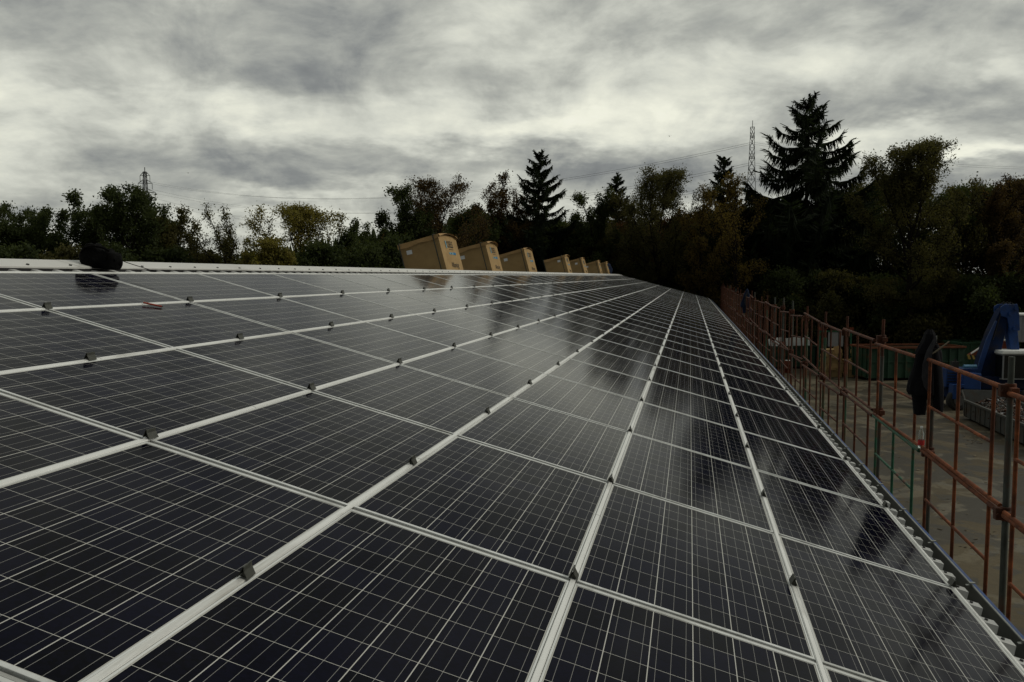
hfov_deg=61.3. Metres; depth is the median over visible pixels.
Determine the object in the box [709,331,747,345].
solar panel
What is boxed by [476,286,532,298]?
solar panel
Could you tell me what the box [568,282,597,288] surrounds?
solar panel
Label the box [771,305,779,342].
guardrail frame
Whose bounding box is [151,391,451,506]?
solar panel
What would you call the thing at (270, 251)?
shrub
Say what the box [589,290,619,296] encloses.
solar panel
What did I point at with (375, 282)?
solar panel
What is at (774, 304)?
scaffold pole
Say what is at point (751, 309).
guardrail frame
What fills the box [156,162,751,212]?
power line
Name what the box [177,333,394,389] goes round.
solar panel
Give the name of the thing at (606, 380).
solar panel
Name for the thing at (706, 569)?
solar panel
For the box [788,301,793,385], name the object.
scaffold pole
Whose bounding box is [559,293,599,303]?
solar panel
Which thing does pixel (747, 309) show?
guardrail frame
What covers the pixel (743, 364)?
solar panel
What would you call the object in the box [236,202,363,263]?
broadleaf tree
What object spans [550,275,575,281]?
solar panel
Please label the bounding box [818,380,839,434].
guardrail frame
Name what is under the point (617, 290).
solar panel
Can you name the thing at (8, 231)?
broadleaf tree
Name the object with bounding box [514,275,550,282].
solar panel
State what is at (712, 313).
solar panel
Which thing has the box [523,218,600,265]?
broadleaf tree
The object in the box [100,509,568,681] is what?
solar panel
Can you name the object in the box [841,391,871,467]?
guardrail frame
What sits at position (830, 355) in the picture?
guardrail frame
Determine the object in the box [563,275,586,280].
solar panel
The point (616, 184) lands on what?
spruce tree
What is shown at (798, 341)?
sheet
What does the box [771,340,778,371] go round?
guardrail frame
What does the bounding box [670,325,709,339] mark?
solar panel
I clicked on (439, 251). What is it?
cardboard box
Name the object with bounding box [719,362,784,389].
solar panel
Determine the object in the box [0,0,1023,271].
sky
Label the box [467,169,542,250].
broadleaf tree
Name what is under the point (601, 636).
solar panel
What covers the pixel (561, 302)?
solar panel
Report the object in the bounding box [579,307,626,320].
solar panel
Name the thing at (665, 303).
solar panel
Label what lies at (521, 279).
solar panel
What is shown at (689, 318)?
solar panel
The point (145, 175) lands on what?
lattice pylon
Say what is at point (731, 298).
guardrail frame
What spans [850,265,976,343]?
shrub
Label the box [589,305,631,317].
solar panel
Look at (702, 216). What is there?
broadleaf tree
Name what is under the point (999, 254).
broadleaf tree
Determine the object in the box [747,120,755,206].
lattice pylon
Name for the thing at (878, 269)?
broadleaf tree
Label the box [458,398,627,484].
solar panel
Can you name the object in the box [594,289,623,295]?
solar panel
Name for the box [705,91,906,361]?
spruce tree
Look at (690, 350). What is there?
solar panel
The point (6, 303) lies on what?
solar panel
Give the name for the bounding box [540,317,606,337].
solar panel
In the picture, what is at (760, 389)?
solar panel
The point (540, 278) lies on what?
solar panel
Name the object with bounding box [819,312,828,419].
scaffold pole
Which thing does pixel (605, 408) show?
solar panel
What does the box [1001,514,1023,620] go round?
guardrail frame
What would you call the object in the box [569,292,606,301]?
solar panel
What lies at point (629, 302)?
solar panel
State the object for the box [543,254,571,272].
cardboard box
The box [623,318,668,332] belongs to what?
solar panel
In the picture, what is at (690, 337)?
solar panel
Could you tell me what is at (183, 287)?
solar panel
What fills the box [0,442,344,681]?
solar panel
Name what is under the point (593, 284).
solar panel
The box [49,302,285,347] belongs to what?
solar panel
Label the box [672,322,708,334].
solar panel
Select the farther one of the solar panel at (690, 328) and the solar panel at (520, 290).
the solar panel at (690, 328)
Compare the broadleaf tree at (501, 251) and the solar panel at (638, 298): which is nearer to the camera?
the solar panel at (638, 298)
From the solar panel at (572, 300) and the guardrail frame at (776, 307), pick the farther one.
the guardrail frame at (776, 307)
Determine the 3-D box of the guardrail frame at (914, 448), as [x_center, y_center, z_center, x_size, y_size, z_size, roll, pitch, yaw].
[4.703,1.589,10.677,0.041,1.001,2.410,1,5,12]
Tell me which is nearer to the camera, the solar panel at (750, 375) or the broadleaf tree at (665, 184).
the solar panel at (750, 375)
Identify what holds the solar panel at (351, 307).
on the warehouse
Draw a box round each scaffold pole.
[749,291,752,341]
[752,292,755,345]
[758,297,761,351]
[764,295,768,358]
[771,297,776,365]
[779,298,784,375]
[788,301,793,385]
[802,306,808,400]
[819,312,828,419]
[840,316,849,442]
[873,319,887,482]
[921,336,936,533]
[993,357,1019,614]
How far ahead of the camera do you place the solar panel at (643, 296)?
36.65 m
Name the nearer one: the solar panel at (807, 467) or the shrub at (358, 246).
the solar panel at (807, 467)
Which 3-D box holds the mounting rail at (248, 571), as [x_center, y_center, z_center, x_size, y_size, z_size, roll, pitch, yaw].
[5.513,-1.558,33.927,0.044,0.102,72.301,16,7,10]
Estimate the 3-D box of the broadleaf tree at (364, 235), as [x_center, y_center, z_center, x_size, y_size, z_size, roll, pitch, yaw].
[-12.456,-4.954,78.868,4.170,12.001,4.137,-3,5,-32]
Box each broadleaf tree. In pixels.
[0,200,34,248]
[7,205,53,254]
[17,204,70,255]
[46,188,111,253]
[65,181,172,258]
[116,201,188,258]
[152,204,203,258]
[168,198,240,263]
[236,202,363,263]
[333,217,360,251]
[350,231,404,268]
[357,221,388,244]
[366,182,437,253]
[397,171,497,248]
[444,203,510,250]
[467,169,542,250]
[490,221,543,271]
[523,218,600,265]
[560,184,621,273]
[561,217,626,273]
[602,162,726,284]
[603,217,674,284]
[638,211,703,281]
[675,181,727,304]
[689,208,782,272]
[707,170,771,319]
[797,184,904,276]
[839,134,992,343]
[842,173,936,276]
[881,183,1020,274]
[916,179,1023,275]
[946,173,1023,275]
[971,176,1023,270]
[980,174,1023,310]
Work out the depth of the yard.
31.19 m
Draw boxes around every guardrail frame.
[730,290,731,306]
[732,291,734,307]
[734,293,736,311]
[734,308,736,323]
[736,294,739,313]
[739,315,741,331]
[742,314,745,334]
[745,297,749,320]
[745,319,748,338]
[749,295,753,322]
[749,322,753,343]
[753,322,758,348]
[754,300,758,326]
[758,327,763,354]
[759,301,764,331]
[764,301,771,336]
[764,331,771,361]
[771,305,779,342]
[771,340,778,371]
[779,311,789,349]
[779,341,788,380]
[789,353,801,394]
[790,315,803,359]
[802,312,820,371]
[802,364,818,412]
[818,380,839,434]
[819,322,841,389]
[841,328,875,410]
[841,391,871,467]
[872,342,917,446]
[872,414,919,514]
[920,448,995,595]
[921,358,1001,506]
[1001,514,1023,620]
[1002,391,1023,529]
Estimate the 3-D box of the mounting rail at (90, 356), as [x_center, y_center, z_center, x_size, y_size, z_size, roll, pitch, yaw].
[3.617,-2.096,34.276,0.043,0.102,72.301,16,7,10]
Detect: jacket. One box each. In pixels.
[740,288,749,312]
[906,329,949,414]
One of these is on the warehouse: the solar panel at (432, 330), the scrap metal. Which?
the solar panel at (432, 330)
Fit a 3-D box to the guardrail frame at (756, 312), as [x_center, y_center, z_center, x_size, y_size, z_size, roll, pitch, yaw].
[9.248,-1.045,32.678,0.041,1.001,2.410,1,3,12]
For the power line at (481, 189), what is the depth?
244.55 m
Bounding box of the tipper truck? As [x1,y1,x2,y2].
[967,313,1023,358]
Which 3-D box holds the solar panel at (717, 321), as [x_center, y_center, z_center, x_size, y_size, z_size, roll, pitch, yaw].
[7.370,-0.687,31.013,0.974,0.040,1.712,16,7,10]
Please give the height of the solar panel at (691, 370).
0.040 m
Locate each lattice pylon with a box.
[139,167,155,197]
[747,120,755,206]
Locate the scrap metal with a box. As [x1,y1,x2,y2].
[973,396,1023,427]
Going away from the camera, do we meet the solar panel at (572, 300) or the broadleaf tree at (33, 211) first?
the solar panel at (572, 300)
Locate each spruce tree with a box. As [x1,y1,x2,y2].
[498,149,589,271]
[607,172,639,266]
[678,155,763,301]
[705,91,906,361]
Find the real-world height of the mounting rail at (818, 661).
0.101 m
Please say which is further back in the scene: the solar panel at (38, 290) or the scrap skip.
the scrap skip
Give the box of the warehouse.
[0,258,1023,667]
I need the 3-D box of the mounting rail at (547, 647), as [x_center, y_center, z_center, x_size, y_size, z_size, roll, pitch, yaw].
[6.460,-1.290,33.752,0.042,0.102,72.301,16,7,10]
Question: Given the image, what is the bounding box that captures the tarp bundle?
[608,263,612,273]
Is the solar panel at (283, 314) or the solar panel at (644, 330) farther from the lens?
the solar panel at (644, 330)
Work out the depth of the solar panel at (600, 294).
28.33 m
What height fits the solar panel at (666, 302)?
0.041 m
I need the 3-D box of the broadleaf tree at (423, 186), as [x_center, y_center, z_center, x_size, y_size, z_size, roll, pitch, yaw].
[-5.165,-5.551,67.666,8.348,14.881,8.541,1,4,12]
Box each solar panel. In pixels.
[0,273,182,307]
[0,296,37,309]
[0,310,168,370]
[0,349,304,438]
[0,392,140,480]
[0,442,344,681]
[0,671,26,681]
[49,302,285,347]
[92,273,272,300]
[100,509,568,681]
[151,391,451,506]
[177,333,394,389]
[190,297,359,330]
[200,274,336,295]
[274,274,383,292]
[281,294,410,320]
[293,322,449,362]
[313,364,507,434]
[327,274,418,290]
[344,292,448,313]
[353,436,607,583]
[366,315,488,346]
[369,274,448,288]
[389,290,476,308]
[400,348,543,396]
[405,275,471,287]
[418,309,515,334]
[427,288,498,304]
[432,275,490,286]
[452,287,517,301]
[453,306,535,326]
[454,275,505,285]
[455,336,565,372]
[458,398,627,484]
[472,275,517,284]
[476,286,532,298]
[481,303,552,320]
[489,275,531,283]
[492,328,583,357]
[494,285,545,296]
[502,275,539,283]
[503,300,566,315]
[510,285,554,295]
[513,374,639,431]
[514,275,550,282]
[520,322,595,345]
[523,298,576,311]
[525,275,556,282]
[525,284,564,293]
[534,275,563,281]
[536,284,573,292]
[538,296,586,308]
[539,583,821,681]
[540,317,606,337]
[542,275,571,281]
[544,283,579,291]
[547,359,647,400]
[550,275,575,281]
[550,295,592,305]
[555,283,584,290]
[556,275,580,280]
[556,313,614,330]
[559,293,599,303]
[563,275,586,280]
[564,282,590,289]
[568,275,591,280]
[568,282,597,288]
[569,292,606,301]
[569,310,621,325]
[570,347,653,380]
[576,282,600,287]
[576,484,814,661]
[577,291,609,299]
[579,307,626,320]
[582,281,604,287]
[584,290,615,298]
[585,281,608,286]
[587,339,657,365]
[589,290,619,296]
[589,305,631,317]
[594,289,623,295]
[596,303,635,313]
[599,332,661,354]
[601,288,626,294]
[602,301,639,311]
[605,288,629,293]
[608,287,631,292]
[609,299,642,308]
[609,326,664,345]
[613,433,772,532]
[614,298,645,306]
[618,322,666,338]
[619,297,646,304]
[622,296,648,303]
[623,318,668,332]
[625,295,650,301]
[629,294,652,300]
[629,315,669,328]
[631,402,751,468]
[632,293,653,299]
[634,312,671,324]
[638,310,672,320]
[641,308,673,317]
[643,382,739,429]
[644,306,674,315]
[647,304,675,312]
[650,303,675,310]
[650,367,731,404]
[651,301,676,308]
[654,300,677,307]
[655,299,677,305]
[656,355,725,385]
[660,347,720,371]
[663,340,717,361]
[666,334,714,352]
[668,329,711,345]
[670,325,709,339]
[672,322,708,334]
[673,319,706,330]
[674,316,705,326]
[675,314,704,323]
[676,311,703,320]
[677,308,702,315]
[677,310,703,318]
[678,305,701,312]
[678,307,701,313]
[679,304,700,310]
[701,310,723,316]
[702,311,724,318]
[703,313,726,320]
[703,315,729,323]
[704,317,730,325]
[705,319,733,328]
[706,322,736,332]
[707,325,739,335]
[708,328,743,340]
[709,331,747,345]
[711,336,752,351]
[712,341,758,358]
[715,347,765,366]
[717,354,773,376]
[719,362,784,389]
[723,373,798,406]
[728,387,817,428]
[734,405,843,459]
[743,431,882,506]
[756,470,949,586]
[779,535,1023,681]
[823,665,873,681]
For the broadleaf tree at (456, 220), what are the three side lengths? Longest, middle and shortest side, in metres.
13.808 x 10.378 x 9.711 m
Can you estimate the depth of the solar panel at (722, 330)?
25.91 m
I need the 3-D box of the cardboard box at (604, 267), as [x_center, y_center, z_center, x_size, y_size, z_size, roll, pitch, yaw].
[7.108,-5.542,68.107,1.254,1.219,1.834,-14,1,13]
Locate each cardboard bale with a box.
[819,360,843,376]
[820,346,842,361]
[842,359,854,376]
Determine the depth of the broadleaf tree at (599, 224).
76.74 m
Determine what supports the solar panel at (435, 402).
on the mounting rail at (248, 571)
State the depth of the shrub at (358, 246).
63.70 m
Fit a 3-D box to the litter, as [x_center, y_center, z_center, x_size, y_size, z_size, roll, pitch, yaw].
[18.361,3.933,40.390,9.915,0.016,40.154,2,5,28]
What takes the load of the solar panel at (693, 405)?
on the warehouse
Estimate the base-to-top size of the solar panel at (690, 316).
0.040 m
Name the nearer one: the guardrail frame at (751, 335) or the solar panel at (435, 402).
the solar panel at (435, 402)
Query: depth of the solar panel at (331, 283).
11.81 m
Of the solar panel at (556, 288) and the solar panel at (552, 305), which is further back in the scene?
the solar panel at (556, 288)
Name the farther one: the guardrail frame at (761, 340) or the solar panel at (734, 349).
the guardrail frame at (761, 340)
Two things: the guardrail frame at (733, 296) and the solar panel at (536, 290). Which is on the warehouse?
the solar panel at (536, 290)
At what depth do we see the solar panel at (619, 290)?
36.80 m
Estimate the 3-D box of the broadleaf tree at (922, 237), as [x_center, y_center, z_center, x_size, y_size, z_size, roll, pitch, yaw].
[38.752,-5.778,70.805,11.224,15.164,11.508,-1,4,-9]
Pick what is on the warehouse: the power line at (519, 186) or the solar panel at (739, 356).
the solar panel at (739, 356)
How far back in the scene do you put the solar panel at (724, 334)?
24.25 m
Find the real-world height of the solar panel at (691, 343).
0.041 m
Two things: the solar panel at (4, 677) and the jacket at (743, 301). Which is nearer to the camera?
the solar panel at (4, 677)
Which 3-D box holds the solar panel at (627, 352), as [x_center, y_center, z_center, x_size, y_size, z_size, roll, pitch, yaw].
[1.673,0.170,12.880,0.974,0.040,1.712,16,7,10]
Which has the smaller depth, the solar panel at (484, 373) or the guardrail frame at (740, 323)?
the solar panel at (484, 373)
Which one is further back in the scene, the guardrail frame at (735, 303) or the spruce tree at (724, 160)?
the spruce tree at (724, 160)
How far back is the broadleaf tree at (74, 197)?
61.73 m
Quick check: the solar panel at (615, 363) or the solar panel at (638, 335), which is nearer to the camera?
the solar panel at (615, 363)
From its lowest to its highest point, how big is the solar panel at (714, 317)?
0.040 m
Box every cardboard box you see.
[397,233,462,269]
[458,241,502,270]
[499,248,536,271]
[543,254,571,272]
[569,257,587,272]
[586,260,602,273]
[600,261,609,273]
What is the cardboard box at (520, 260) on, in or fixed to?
on the warehouse
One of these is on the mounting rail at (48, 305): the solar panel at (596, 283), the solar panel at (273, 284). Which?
the solar panel at (273, 284)
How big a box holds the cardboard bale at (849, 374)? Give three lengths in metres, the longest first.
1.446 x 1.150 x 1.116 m
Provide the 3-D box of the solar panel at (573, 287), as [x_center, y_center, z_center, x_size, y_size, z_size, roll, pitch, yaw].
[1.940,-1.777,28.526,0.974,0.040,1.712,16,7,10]
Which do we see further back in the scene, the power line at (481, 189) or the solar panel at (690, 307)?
the power line at (481, 189)
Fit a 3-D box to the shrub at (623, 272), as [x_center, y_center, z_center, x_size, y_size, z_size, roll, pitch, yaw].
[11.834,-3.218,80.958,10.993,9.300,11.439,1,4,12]
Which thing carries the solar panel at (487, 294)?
on the warehouse
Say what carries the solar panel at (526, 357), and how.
on the mounting rail at (248, 571)
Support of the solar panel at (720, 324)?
on the warehouse
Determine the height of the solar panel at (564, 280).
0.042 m
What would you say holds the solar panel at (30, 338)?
on the mounting rail at (90, 356)
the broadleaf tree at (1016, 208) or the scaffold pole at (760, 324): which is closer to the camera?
the scaffold pole at (760, 324)
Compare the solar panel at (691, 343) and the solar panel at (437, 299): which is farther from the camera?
the solar panel at (691, 343)
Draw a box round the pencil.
[143,302,162,306]
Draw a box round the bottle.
[918,426,924,447]
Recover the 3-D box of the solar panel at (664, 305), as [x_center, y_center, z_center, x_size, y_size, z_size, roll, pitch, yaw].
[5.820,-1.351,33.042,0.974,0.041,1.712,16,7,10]
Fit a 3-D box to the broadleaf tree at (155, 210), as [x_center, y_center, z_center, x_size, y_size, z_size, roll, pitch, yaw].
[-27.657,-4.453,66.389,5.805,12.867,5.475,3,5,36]
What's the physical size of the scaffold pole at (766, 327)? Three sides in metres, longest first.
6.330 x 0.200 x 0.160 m
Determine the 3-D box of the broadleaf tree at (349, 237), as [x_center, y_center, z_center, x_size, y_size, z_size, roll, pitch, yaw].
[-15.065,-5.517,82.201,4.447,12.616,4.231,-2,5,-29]
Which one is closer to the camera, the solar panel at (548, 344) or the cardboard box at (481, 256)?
the solar panel at (548, 344)
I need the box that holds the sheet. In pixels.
[793,337,800,345]
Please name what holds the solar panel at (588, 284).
on the warehouse
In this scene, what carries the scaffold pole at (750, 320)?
on the yard
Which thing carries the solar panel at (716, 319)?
on the warehouse
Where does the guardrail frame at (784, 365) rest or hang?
attached to the scaffold pole at (791, 311)
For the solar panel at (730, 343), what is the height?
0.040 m
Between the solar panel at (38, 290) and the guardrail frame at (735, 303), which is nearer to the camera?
the solar panel at (38, 290)
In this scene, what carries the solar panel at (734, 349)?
on the warehouse
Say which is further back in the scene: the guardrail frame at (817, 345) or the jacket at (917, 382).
the guardrail frame at (817, 345)
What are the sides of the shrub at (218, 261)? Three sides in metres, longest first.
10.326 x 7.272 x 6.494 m
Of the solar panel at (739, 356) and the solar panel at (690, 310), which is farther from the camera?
the solar panel at (690, 310)
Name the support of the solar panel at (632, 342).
on the warehouse
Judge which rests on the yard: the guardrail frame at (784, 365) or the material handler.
the material handler
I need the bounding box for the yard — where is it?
[776,363,1023,635]
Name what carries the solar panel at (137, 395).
on the mounting rail at (150, 434)
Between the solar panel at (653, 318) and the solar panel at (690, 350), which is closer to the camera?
the solar panel at (690, 350)
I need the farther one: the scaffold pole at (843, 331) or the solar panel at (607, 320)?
the solar panel at (607, 320)
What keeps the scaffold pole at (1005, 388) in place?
on the yard
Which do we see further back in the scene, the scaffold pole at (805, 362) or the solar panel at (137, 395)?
the scaffold pole at (805, 362)
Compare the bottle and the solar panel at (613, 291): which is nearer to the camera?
the bottle
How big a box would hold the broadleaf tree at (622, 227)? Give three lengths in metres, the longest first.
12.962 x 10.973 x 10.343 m
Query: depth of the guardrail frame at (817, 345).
17.93 m
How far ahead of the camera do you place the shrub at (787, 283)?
68.13 m
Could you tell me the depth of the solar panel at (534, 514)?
4.23 m
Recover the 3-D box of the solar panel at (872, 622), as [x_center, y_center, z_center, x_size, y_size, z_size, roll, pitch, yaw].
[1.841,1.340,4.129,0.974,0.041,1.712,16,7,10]
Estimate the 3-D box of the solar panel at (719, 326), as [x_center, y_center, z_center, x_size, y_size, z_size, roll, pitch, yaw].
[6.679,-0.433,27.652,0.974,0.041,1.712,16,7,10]
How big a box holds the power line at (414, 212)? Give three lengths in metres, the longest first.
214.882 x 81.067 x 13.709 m
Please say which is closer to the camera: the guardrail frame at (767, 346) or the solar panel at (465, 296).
the solar panel at (465, 296)
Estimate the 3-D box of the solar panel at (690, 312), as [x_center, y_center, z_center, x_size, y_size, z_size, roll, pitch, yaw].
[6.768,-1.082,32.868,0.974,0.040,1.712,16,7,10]
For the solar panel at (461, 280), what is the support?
on the mounting rail at (48, 305)
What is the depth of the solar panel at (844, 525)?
5.61 m
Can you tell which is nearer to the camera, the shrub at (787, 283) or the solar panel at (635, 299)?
the solar panel at (635, 299)
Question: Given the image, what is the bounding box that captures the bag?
[79,243,156,271]
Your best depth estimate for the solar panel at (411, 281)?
15.17 m
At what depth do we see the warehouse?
7.96 m
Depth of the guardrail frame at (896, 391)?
10.62 m
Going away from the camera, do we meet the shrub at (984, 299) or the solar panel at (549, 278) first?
the solar panel at (549, 278)
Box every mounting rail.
[0,271,622,275]
[0,278,633,311]
[0,281,646,373]
[0,285,657,485]
[85,289,669,681]
[530,291,683,681]
[696,296,828,681]
[709,299,1023,672]
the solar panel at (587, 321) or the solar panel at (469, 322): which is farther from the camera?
the solar panel at (587, 321)
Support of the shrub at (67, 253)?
on the ground
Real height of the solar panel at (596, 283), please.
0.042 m
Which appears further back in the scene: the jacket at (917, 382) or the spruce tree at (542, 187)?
the spruce tree at (542, 187)
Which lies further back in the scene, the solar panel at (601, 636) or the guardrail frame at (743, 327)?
the guardrail frame at (743, 327)
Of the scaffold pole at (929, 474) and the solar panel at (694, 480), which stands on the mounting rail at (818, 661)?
the solar panel at (694, 480)
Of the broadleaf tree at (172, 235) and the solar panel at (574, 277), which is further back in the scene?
the broadleaf tree at (172, 235)
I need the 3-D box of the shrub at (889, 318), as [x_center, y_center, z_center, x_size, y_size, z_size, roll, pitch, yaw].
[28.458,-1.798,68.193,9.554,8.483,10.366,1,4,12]
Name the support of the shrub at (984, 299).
on the ground
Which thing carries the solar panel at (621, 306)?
on the warehouse
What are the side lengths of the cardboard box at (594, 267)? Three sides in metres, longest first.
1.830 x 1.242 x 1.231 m
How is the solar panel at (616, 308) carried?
on the mounting rail at (248, 571)
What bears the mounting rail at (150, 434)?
on the warehouse
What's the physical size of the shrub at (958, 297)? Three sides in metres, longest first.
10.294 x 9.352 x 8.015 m
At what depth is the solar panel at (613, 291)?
33.50 m
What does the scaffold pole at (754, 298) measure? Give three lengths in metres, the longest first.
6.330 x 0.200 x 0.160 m
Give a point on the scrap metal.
(1001, 404)
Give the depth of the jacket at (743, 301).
38.65 m
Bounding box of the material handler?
[942,301,1023,409]
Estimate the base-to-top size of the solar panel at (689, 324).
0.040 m
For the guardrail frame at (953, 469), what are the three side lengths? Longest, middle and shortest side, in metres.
2.410 x 1.001 x 0.041 m
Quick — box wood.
[221,216,660,261]
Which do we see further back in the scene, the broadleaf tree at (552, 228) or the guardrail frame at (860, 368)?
the broadleaf tree at (552, 228)
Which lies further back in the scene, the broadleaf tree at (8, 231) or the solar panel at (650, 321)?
the broadleaf tree at (8, 231)
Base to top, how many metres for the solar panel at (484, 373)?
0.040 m
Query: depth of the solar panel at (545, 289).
23.44 m
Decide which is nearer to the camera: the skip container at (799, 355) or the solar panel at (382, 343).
the solar panel at (382, 343)
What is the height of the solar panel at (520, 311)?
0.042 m
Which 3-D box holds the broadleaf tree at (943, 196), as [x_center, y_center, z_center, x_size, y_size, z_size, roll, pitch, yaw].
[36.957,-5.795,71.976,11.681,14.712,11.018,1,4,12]
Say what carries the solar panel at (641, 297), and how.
on the warehouse
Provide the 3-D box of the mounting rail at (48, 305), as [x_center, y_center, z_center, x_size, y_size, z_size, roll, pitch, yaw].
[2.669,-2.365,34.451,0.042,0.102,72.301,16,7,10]
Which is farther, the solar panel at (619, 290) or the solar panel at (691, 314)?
the solar panel at (619, 290)
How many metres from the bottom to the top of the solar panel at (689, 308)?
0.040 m
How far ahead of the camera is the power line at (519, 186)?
229.54 m
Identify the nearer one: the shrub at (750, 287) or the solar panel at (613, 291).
the solar panel at (613, 291)
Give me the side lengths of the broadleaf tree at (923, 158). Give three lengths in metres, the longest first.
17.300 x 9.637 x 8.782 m
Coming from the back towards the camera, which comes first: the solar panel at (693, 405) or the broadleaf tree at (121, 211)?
the broadleaf tree at (121, 211)
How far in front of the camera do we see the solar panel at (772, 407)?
10.75 m
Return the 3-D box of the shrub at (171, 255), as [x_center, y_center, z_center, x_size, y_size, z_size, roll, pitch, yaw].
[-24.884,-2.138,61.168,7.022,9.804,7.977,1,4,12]
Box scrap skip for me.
[961,389,1023,443]
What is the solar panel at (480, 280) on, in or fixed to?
on the mounting rail at (48, 305)
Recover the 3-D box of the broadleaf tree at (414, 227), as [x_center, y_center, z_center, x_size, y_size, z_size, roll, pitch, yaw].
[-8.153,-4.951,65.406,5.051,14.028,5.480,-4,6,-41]
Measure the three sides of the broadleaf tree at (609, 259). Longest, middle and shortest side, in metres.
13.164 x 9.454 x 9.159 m
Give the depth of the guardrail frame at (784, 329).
22.89 m
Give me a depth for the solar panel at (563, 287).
26.81 m
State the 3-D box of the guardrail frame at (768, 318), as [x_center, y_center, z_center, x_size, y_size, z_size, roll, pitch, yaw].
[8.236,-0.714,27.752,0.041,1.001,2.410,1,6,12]
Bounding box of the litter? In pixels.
[859,394,1012,548]
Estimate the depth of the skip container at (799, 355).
64.89 m
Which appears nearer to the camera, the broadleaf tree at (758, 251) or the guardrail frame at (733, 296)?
the guardrail frame at (733, 296)
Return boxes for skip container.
[756,343,816,368]
[850,343,966,379]
[941,339,980,364]
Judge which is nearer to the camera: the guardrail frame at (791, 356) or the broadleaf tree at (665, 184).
the guardrail frame at (791, 356)
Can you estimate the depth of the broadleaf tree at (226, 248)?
61.46 m
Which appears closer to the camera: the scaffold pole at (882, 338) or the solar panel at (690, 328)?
the scaffold pole at (882, 338)
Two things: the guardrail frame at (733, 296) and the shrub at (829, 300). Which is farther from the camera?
the shrub at (829, 300)
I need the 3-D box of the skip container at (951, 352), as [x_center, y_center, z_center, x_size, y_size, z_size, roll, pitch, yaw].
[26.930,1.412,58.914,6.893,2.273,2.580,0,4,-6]
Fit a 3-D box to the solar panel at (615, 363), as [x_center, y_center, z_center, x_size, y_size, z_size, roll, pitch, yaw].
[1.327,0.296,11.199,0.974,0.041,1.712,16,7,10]
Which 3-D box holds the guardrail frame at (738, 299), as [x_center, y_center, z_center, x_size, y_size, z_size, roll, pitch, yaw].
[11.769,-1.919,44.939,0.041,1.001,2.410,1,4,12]
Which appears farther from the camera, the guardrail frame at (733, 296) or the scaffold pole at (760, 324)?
the guardrail frame at (733, 296)
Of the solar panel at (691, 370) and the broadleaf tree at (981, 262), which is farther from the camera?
the broadleaf tree at (981, 262)
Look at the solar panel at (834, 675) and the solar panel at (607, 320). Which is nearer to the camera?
the solar panel at (834, 675)
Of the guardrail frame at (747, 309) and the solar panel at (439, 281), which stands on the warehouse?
the solar panel at (439, 281)
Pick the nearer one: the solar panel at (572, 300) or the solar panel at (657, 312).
the solar panel at (572, 300)
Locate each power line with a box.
[144,142,750,198]
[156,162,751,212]
[164,144,750,198]
[165,165,747,213]
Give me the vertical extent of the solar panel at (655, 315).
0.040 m
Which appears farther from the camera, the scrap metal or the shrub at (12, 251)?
the shrub at (12, 251)
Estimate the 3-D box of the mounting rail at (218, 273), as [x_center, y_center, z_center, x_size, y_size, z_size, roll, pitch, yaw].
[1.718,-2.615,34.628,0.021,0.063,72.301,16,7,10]
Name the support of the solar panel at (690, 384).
on the warehouse
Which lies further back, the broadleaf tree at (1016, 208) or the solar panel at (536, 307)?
the broadleaf tree at (1016, 208)
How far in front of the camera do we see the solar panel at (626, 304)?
26.46 m
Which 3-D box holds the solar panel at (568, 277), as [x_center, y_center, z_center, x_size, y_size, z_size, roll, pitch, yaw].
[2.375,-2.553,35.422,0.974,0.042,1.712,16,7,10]
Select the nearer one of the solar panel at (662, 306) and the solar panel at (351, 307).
the solar panel at (351, 307)
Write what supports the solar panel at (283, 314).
on the warehouse
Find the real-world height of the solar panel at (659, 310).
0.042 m
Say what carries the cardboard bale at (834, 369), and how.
on the yard
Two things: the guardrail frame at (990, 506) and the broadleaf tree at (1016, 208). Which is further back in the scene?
the broadleaf tree at (1016, 208)
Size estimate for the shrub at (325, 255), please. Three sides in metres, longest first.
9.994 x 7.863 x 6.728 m
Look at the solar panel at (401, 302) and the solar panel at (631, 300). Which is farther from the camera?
the solar panel at (631, 300)
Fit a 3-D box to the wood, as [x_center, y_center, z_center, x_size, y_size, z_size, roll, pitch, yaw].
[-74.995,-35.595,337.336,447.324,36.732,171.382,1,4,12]
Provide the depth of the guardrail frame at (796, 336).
20.43 m
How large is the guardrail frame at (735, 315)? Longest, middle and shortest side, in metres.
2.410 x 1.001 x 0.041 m
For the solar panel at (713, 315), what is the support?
on the mounting rail at (818, 661)
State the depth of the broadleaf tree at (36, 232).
62.04 m
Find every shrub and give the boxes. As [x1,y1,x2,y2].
[0,237,41,258]
[35,242,80,259]
[79,237,146,261]
[134,242,195,262]
[187,247,242,263]
[237,232,298,265]
[288,237,357,266]
[348,235,378,257]
[614,262,691,292]
[687,258,777,343]
[732,263,854,347]
[762,267,875,358]
[826,265,932,351]
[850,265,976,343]
[900,270,1011,339]
[953,267,1023,348]
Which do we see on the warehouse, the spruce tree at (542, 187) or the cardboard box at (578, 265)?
the cardboard box at (578, 265)
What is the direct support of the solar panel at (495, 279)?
on the mounting rail at (48, 305)
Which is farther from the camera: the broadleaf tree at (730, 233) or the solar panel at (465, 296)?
the broadleaf tree at (730, 233)

